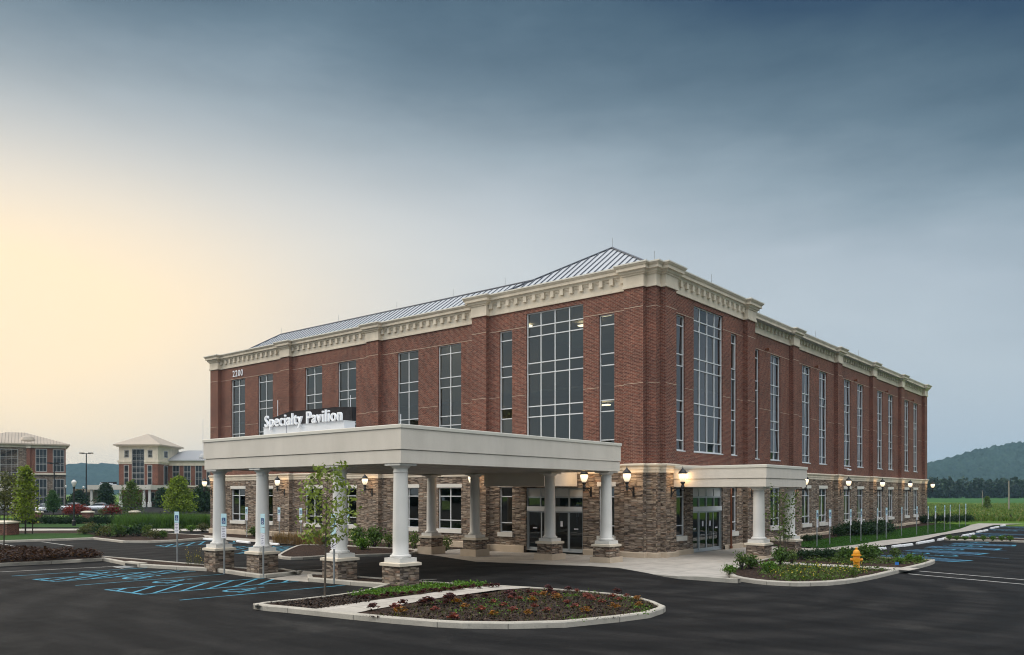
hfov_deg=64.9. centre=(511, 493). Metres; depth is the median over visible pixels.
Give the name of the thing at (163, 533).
shrub
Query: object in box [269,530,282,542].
tan grass
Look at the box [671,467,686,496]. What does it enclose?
wall lantern
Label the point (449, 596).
perennial plant
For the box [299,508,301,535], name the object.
parking sign
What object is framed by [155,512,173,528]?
ornamental grass
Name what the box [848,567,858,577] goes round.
shrub
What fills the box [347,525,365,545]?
shrub
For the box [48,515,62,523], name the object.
shrub
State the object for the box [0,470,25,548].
young tree
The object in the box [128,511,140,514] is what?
brick pier
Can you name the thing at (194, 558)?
wild flower stems
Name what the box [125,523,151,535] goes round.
shrub
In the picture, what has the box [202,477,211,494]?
wall lantern
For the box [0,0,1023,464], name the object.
sky
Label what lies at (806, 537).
shrub
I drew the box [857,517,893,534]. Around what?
shrub
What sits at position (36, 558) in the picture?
perennial plant
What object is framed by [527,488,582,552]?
entrance doors
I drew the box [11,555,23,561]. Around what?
perennial plant
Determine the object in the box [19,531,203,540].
verge bed
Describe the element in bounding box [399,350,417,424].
window
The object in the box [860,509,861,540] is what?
parking sign
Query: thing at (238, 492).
window
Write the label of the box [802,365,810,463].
window
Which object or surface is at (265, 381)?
window
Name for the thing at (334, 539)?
parking sign
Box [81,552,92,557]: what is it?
perennial plant
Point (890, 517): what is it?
window
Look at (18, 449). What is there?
office building
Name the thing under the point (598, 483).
window
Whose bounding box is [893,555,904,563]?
shrub
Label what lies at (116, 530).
shrub
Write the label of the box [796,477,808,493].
wall lantern
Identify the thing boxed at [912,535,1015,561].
blue side marks
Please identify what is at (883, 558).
bed foliage
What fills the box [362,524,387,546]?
shrub
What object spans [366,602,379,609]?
perennial plant
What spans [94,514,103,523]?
shrub
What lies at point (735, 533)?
window
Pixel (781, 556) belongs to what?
shrub
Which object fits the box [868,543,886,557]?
shrub
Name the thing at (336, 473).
young tree
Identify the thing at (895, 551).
shrub
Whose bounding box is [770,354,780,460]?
window
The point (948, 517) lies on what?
shrub
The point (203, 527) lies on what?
shrub
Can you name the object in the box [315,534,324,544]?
tan grass
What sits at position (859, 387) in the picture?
window
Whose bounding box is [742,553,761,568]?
shrub
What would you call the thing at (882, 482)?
wall lantern
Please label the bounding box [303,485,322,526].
window
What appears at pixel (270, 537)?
building bed
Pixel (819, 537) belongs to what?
shrub
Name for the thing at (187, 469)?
window
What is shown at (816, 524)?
parking sign
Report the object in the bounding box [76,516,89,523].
shrub
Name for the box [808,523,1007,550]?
side walk
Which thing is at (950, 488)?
woodland edge
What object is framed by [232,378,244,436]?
window
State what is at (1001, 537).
shrub
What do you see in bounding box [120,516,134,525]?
ornamental grass
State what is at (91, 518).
shrub
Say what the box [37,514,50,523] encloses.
shrub
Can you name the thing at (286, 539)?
tan grass
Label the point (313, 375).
window
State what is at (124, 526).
shrub
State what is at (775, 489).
window
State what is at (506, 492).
window
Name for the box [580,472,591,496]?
wall lantern
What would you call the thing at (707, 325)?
window
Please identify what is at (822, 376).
window
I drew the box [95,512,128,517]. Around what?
iron fence
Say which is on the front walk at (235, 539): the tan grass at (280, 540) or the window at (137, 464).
the tan grass at (280, 540)
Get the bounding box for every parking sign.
[174,512,178,561]
[221,514,226,573]
[245,507,247,536]
[260,514,264,577]
[278,507,279,534]
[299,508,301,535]
[331,514,335,583]
[347,510,348,543]
[816,510,817,545]
[829,510,830,544]
[850,509,851,541]
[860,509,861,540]
[886,508,887,538]
[916,506,917,534]
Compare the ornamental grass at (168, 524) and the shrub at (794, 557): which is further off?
the ornamental grass at (168, 524)
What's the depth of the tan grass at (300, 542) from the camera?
49.77 m
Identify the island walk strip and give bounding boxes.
[759,561,917,569]
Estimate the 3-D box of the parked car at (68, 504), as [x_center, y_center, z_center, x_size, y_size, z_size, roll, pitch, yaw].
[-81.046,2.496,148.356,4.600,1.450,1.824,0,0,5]
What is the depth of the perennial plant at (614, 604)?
20.58 m
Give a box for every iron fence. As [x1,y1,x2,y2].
[45,513,81,516]
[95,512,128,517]
[140,511,209,515]
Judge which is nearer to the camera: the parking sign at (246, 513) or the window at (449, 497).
the window at (449, 497)
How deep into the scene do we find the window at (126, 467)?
200.00 m
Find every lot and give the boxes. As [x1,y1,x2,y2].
[0,507,207,514]
[0,526,1023,654]
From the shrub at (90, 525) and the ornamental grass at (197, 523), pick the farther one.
the ornamental grass at (197, 523)
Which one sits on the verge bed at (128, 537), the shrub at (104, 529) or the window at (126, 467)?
the shrub at (104, 529)
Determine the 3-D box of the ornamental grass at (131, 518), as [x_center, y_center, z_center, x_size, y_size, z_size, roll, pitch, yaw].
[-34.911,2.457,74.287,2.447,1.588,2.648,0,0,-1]
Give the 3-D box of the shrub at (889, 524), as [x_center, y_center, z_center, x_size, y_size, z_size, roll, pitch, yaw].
[27.706,2.383,60.311,3.042,1.483,2.899,0,0,-30]
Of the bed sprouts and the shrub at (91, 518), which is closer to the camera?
the bed sprouts
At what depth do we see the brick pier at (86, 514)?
86.46 m
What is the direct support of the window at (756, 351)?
in the medical building at (659, 369)
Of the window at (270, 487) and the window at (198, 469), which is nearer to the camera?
the window at (270, 487)
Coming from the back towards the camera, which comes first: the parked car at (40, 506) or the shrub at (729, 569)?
the parked car at (40, 506)
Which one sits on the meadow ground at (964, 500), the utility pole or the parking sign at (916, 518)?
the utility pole
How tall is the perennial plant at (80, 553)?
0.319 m
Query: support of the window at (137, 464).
in the tower building at (151, 463)
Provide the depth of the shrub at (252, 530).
59.48 m
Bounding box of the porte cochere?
[202,395,622,585]
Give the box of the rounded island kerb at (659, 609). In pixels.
[253,573,665,628]
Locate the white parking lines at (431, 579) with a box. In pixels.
[0,542,1023,583]
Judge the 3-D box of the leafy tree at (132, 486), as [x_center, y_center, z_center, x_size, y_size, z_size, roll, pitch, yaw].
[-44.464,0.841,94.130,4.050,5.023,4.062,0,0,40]
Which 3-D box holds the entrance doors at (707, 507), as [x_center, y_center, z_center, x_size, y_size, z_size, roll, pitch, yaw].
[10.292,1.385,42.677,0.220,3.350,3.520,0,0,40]
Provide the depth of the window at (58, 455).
182.23 m
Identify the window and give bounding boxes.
[0,449,17,497]
[36,449,46,471]
[36,479,46,505]
[53,449,63,471]
[55,479,63,505]
[124,450,128,457]
[124,465,128,484]
[132,449,143,484]
[147,465,151,484]
[164,466,167,484]
[173,466,178,476]
[184,466,190,485]
[195,466,201,485]
[207,471,209,485]
[230,486,245,523]
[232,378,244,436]
[259,374,272,434]
[269,486,272,524]
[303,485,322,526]
[306,366,321,409]
[339,360,355,426]
[347,485,356,528]
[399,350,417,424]
[408,484,418,531]
[436,484,461,532]
[439,343,460,428]
[497,487,512,536]
[501,331,511,433]
[527,304,582,439]
[597,482,615,539]
[600,313,613,442]
[676,314,685,451]
[676,487,686,540]
[694,306,722,454]
[731,334,736,455]
[732,488,738,535]
[755,349,759,459]
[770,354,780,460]
[770,487,781,529]
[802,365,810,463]
[802,485,811,527]
[819,371,826,464]
[819,485,828,525]
[844,380,850,466]
[844,486,850,523]
[857,384,863,467]
[857,486,864,521]
[877,391,882,469]
[877,487,883,519]
[888,395,891,469]
[888,487,894,519]
[904,487,909,517]
[905,400,908,471]
[913,403,916,471]
[913,488,918,516]
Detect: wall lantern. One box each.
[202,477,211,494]
[274,476,284,495]
[362,474,372,495]
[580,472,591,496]
[622,467,634,496]
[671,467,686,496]
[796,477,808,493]
[840,477,851,495]
[875,478,884,493]
[903,480,912,494]
[927,481,934,492]
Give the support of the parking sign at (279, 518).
on the building bed at (270, 537)
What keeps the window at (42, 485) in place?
in the office building at (18, 449)
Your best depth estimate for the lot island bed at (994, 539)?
52.13 m
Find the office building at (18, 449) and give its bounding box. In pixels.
[0,432,69,507]
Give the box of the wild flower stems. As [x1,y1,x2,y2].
[186,549,202,565]
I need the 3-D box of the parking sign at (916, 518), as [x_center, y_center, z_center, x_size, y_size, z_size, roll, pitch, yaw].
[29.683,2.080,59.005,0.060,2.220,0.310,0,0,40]
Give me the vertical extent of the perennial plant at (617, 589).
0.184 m
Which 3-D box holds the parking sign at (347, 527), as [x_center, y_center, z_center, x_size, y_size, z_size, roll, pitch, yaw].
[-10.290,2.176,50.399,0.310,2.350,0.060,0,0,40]
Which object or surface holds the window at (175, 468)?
in the tower building at (151, 463)
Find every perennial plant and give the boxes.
[8,553,23,559]
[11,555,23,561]
[31,555,41,560]
[48,552,62,558]
[59,550,74,557]
[72,551,84,556]
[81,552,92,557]
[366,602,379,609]
[389,602,401,607]
[393,606,407,611]
[398,599,409,604]
[416,599,428,603]
[423,596,436,603]
[443,594,455,599]
[446,612,458,617]
[459,603,468,607]
[463,594,473,598]
[475,605,485,609]
[480,593,491,597]
[489,610,497,614]
[523,609,532,613]
[579,606,592,611]
[608,602,620,607]
[613,587,621,593]
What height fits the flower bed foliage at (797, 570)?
0.453 m
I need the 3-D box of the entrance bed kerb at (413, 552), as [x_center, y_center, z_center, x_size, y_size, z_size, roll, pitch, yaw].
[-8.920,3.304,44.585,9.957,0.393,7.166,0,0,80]
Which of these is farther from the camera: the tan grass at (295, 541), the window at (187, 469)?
the window at (187, 469)
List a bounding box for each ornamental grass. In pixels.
[109,515,125,525]
[118,512,139,524]
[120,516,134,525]
[132,512,157,528]
[133,516,146,527]
[149,514,163,528]
[153,514,166,528]
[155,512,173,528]
[170,512,186,528]
[179,514,195,528]
[184,515,203,528]
[188,517,205,526]
[197,513,209,526]
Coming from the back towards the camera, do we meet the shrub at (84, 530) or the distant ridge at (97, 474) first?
the distant ridge at (97, 474)
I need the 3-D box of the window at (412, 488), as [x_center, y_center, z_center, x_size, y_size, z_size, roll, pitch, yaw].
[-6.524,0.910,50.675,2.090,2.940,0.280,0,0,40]
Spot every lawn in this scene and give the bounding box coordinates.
[0,533,94,539]
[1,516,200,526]
[775,524,967,547]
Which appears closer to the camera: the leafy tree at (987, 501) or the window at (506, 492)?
the window at (506, 492)
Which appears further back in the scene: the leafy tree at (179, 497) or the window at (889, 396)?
the leafy tree at (179, 497)
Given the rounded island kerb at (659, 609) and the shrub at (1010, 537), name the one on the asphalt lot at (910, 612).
the rounded island kerb at (659, 609)
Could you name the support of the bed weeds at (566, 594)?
on the rounded island bed at (384, 610)
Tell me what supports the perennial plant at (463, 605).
on the rounded island bed at (384, 610)
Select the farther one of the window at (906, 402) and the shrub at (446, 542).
the window at (906, 402)
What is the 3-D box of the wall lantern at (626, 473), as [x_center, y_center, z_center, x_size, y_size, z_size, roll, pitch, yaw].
[5.596,-0.560,38.445,0.430,1.480,0.830,0,0,40]
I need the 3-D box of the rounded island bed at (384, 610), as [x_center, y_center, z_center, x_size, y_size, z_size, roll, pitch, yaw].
[-3.229,3.011,23.269,14.491,0.083,7.358,0,0,33]
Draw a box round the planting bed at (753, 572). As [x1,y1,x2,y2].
[733,554,928,580]
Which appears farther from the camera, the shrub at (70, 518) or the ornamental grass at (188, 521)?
the shrub at (70, 518)
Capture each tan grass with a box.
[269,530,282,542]
[273,529,288,543]
[280,530,293,543]
[287,530,296,544]
[290,531,301,544]
[294,532,305,544]
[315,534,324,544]
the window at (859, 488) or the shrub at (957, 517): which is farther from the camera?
the shrub at (957, 517)
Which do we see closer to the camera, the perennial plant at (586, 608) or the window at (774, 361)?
the perennial plant at (586, 608)
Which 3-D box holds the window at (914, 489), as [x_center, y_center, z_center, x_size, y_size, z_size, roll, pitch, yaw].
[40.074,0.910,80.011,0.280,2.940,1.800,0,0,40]
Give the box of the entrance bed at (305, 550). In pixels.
[282,545,412,556]
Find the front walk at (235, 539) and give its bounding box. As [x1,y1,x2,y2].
[198,534,416,549]
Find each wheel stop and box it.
[236,540,250,542]
[891,544,902,547]
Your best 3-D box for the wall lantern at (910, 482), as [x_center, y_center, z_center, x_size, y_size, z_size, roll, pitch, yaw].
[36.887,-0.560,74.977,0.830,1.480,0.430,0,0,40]
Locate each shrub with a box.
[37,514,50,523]
[43,514,54,523]
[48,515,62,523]
[53,516,66,523]
[58,505,80,516]
[60,515,69,523]
[64,514,75,523]
[67,502,88,513]
[71,515,82,523]
[75,527,92,533]
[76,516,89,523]
[80,521,100,532]
[87,514,99,523]
[88,524,104,535]
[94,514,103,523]
[95,523,121,536]
[96,506,112,515]
[98,514,109,523]
[102,504,121,516]
[104,522,126,536]
[106,515,114,523]
[118,525,135,535]
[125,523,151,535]
[140,524,154,536]
[146,529,164,538]
[159,529,167,538]
[184,524,197,531]
[196,522,209,531]
[245,525,255,535]
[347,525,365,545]
[353,534,372,549]
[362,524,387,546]
[382,531,392,547]
[409,531,419,548]
[443,535,452,550]
[720,563,740,574]
[732,551,748,569]
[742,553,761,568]
[758,558,778,570]
[770,545,792,564]
[786,549,798,562]
[793,548,815,559]
[800,534,815,541]
[807,548,826,558]
[813,534,822,539]
[816,547,838,558]
[828,524,847,535]
[832,516,875,535]
[834,546,854,560]
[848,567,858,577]
[853,543,879,560]
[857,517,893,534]
[862,515,898,533]
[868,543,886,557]
[887,547,902,557]
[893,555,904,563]
[903,553,917,561]
[914,553,923,560]
[919,513,933,522]
[929,513,943,522]
[939,513,957,522]
[952,513,964,521]
[961,513,975,521]
[998,534,1005,540]
[1006,534,1013,540]
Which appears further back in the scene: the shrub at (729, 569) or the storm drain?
the storm drain
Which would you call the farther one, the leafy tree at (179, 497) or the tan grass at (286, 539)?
the leafy tree at (179, 497)
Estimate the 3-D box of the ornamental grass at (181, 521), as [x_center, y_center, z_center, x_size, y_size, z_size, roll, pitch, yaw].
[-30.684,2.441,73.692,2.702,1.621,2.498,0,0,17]
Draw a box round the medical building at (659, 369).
[203,238,931,557]
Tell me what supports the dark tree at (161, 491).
on the lot at (150, 510)
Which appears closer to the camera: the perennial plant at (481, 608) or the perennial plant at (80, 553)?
the perennial plant at (481, 608)
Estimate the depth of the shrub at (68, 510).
111.04 m
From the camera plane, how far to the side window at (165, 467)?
204.59 m
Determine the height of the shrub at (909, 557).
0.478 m
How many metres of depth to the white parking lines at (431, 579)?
30.54 m
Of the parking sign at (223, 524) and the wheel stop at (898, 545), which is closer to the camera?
the parking sign at (223, 524)
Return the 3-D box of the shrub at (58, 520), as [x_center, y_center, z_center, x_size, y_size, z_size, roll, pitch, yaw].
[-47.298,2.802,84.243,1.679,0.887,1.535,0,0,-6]
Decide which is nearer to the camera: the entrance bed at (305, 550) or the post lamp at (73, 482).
the entrance bed at (305, 550)
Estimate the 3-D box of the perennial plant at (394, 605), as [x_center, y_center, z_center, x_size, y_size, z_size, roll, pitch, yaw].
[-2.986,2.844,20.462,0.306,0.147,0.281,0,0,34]
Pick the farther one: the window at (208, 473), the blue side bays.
the window at (208, 473)
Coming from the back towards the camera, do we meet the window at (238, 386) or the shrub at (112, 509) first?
the shrub at (112, 509)
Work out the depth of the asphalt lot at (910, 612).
20.67 m
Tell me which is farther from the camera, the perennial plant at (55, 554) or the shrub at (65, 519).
the shrub at (65, 519)
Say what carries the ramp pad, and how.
on the asphalt lot at (910, 612)
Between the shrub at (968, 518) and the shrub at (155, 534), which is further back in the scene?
the shrub at (968, 518)
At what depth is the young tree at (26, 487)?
61.07 m
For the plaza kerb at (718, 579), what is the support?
on the asphalt lot at (910, 612)
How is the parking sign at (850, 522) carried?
on the side lawn at (814, 546)
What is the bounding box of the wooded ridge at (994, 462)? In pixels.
[927,441,1023,483]
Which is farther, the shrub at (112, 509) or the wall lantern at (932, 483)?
the shrub at (112, 509)
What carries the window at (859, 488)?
in the medical building at (659, 369)
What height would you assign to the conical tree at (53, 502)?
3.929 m
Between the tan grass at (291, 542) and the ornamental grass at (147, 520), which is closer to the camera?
the tan grass at (291, 542)
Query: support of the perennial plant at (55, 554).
on the planting island bed at (149, 562)
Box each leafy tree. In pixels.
[113,479,149,514]
[158,473,199,513]
[982,496,992,507]
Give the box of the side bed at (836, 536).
[770,523,940,545]
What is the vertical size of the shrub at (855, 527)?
1.507 m
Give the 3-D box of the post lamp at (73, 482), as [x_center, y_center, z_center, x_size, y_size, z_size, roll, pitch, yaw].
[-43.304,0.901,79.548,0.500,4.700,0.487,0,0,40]
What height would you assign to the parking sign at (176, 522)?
2.400 m
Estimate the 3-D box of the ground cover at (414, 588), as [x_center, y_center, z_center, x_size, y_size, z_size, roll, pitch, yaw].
[-2.785,2.878,24.764,2.325,0.257,4.860,0,0,40]
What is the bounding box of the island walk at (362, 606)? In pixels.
[318,586,527,612]
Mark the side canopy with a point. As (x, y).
(758, 479)
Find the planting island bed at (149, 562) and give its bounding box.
[0,555,287,573]
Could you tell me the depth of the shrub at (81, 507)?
113.83 m
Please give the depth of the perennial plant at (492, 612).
19.35 m
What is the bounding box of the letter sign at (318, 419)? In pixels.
[263,407,355,434]
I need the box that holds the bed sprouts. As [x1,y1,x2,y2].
[372,589,657,620]
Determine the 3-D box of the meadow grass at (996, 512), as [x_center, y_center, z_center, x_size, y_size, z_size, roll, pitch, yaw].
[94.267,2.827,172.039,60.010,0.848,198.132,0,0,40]
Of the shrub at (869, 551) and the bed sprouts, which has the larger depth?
the shrub at (869, 551)
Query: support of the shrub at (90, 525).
on the verge bed at (128, 537)
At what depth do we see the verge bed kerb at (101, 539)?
54.37 m
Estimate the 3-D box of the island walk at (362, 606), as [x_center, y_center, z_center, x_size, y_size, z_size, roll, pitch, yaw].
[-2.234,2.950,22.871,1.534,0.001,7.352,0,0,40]
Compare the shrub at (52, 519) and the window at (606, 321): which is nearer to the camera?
the window at (606, 321)
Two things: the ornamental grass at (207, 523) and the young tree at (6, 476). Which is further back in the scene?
the ornamental grass at (207, 523)
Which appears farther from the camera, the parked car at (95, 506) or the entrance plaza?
the parked car at (95, 506)
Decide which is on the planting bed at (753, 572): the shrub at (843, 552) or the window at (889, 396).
the shrub at (843, 552)
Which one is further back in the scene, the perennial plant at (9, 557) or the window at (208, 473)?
the window at (208, 473)
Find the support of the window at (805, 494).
in the medical building at (659, 369)
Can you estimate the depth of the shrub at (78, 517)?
84.04 m
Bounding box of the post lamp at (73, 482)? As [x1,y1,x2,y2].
[71,479,76,525]
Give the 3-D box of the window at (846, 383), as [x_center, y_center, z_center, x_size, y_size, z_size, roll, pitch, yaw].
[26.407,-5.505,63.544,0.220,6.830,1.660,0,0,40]
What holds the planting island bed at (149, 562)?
in the planting island kerb at (259, 575)
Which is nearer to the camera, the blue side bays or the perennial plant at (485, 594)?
the perennial plant at (485, 594)
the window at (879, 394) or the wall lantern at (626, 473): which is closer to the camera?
the wall lantern at (626, 473)
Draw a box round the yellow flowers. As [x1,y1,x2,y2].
[769,561,866,576]
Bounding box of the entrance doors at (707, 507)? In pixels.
[693,488,721,552]
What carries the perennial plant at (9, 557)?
on the planting island bed at (149, 562)
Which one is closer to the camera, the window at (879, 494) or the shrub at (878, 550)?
the shrub at (878, 550)
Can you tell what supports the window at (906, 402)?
in the medical building at (659, 369)
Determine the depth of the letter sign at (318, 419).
30.61 m
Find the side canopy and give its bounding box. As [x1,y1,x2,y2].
[673,464,807,559]
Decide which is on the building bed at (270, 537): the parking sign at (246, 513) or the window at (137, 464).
the parking sign at (246, 513)
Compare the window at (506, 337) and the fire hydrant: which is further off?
the window at (506, 337)
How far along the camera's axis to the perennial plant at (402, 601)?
20.92 m
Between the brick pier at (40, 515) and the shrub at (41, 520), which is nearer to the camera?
the shrub at (41, 520)
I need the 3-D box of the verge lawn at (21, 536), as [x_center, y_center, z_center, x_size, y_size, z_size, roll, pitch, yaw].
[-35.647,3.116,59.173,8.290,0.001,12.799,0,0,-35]
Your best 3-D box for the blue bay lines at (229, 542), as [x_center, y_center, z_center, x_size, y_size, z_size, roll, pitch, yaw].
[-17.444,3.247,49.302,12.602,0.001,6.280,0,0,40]
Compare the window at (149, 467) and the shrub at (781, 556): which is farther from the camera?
the window at (149, 467)
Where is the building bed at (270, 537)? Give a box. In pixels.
[199,533,462,548]
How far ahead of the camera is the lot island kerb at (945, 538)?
51.61 m
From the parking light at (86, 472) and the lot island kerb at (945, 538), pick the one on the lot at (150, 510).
the parking light at (86, 472)
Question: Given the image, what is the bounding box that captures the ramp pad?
[270,571,321,581]
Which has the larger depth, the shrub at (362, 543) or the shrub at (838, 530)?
the shrub at (838, 530)
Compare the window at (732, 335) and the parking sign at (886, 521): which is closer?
the window at (732, 335)
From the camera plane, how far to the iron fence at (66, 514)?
87.30 m
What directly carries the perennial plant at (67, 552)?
on the planting island bed at (149, 562)
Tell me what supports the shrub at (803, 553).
on the planting bed at (753, 572)
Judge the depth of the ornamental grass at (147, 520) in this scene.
73.59 m
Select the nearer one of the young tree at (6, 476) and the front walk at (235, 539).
the front walk at (235, 539)
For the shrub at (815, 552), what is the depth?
36.12 m
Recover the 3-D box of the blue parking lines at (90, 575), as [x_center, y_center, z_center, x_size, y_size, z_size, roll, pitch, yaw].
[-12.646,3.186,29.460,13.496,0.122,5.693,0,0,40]
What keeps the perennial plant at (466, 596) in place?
on the rounded island bed at (384, 610)
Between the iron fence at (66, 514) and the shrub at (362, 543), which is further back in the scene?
the iron fence at (66, 514)
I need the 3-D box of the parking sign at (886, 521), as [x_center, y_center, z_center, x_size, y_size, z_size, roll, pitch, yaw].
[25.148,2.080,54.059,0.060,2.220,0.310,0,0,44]
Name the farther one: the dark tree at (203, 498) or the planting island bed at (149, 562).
the dark tree at (203, 498)
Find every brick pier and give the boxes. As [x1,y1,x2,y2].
[0,520,20,534]
[31,511,43,522]
[81,511,94,522]
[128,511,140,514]
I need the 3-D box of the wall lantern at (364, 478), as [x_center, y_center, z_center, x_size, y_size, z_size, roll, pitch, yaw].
[-9.358,-0.560,52.027,0.430,1.480,0.830,0,0,40]
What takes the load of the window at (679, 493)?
in the medical building at (659, 369)
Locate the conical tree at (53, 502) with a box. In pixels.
[43,489,63,514]
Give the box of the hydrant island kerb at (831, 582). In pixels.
[726,557,934,586]
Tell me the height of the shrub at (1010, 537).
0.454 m
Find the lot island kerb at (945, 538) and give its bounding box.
[942,536,1023,542]
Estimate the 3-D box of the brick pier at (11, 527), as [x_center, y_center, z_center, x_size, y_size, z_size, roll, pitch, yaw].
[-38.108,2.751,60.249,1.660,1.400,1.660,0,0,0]
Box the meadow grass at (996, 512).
[927,502,1023,521]
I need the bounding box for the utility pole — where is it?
[1008,481,1009,508]
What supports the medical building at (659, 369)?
on the asphalt lot at (910, 612)
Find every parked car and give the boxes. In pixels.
[35,504,54,511]
[61,503,81,510]
[86,503,109,510]
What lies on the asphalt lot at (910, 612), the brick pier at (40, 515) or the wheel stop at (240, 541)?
the wheel stop at (240, 541)
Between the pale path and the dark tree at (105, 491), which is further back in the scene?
the dark tree at (105, 491)
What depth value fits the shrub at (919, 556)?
34.66 m
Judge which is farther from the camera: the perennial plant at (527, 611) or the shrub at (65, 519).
the shrub at (65, 519)
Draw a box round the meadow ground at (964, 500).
[1,495,1023,525]
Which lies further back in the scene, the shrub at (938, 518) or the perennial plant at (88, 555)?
the shrub at (938, 518)
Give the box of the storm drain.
[114,561,146,567]
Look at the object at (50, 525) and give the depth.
79.99 m
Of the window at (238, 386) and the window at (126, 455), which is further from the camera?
the window at (126, 455)
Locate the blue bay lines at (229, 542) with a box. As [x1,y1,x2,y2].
[157,541,288,553]
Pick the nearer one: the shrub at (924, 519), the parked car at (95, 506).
the shrub at (924, 519)
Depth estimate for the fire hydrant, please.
31.98 m
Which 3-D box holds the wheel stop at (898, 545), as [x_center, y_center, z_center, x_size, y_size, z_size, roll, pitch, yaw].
[22.110,3.027,46.222,0.180,0.125,1.370,0,0,45]
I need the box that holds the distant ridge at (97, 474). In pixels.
[66,463,118,494]
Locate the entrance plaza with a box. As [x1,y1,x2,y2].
[429,546,809,577]
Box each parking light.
[47,462,61,489]
[79,453,92,504]
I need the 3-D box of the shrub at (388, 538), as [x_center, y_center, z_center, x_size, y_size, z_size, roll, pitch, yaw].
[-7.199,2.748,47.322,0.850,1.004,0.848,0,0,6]
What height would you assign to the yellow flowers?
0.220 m
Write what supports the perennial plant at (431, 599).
on the rounded island bed at (384, 610)
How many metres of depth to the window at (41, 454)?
180.55 m
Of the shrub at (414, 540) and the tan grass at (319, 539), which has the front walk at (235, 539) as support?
the shrub at (414, 540)
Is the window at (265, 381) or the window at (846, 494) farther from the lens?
the window at (846, 494)
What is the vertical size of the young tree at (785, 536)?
3.518 m
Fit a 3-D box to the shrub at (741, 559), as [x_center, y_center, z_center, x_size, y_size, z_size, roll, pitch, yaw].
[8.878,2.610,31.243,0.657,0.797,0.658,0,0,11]
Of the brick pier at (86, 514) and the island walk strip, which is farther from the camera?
the brick pier at (86, 514)
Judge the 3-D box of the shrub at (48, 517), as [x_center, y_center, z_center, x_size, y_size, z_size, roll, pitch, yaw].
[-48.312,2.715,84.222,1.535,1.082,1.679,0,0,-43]
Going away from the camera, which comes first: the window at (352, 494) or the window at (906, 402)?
the window at (352, 494)
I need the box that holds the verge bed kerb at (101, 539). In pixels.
[0,530,207,542]
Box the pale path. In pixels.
[19,529,208,530]
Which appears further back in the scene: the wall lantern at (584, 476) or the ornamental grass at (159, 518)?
the ornamental grass at (159, 518)
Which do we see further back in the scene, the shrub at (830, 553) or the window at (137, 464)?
the window at (137, 464)
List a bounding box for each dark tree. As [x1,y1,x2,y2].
[61,489,92,505]
[92,482,117,505]
[151,487,166,507]
[192,484,209,511]
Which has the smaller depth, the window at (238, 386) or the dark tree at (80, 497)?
the window at (238, 386)
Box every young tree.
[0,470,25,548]
[0,471,18,518]
[6,465,42,533]
[295,460,365,595]
[765,483,806,552]
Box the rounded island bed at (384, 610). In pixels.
[257,575,657,620]
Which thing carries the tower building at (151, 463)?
on the meadow ground at (964, 500)
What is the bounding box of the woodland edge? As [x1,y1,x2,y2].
[927,476,1023,497]
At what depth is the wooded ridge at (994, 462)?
1621.03 m
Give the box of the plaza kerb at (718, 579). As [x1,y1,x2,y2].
[653,574,739,582]
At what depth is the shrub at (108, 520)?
83.90 m
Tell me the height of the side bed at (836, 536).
0.017 m
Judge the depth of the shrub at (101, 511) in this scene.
110.87 m
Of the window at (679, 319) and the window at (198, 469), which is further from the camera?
the window at (198, 469)
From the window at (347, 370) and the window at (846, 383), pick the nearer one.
the window at (347, 370)
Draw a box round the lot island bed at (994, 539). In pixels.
[951,537,1023,540]
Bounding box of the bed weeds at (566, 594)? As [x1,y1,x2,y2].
[430,588,654,621]
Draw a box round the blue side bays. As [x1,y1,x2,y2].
[887,526,1023,561]
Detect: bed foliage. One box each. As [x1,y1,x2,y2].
[758,559,895,580]
[803,553,927,564]
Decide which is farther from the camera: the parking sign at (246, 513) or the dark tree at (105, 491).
the dark tree at (105, 491)
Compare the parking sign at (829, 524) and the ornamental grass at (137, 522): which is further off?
the ornamental grass at (137, 522)
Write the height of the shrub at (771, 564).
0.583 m
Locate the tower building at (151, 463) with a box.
[75,434,209,506]
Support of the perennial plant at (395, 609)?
on the rounded island bed at (384, 610)
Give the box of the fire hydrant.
[850,547,862,567]
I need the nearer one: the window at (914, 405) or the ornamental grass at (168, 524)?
the ornamental grass at (168, 524)
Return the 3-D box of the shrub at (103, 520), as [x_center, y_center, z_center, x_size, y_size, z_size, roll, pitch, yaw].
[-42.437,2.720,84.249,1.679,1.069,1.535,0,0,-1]
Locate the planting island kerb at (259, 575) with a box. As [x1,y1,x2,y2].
[0,556,301,577]
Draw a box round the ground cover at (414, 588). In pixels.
[347,579,488,596]
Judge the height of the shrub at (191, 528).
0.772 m
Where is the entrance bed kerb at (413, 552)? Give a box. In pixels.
[278,544,416,559]
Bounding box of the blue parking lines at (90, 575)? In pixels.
[18,568,341,599]

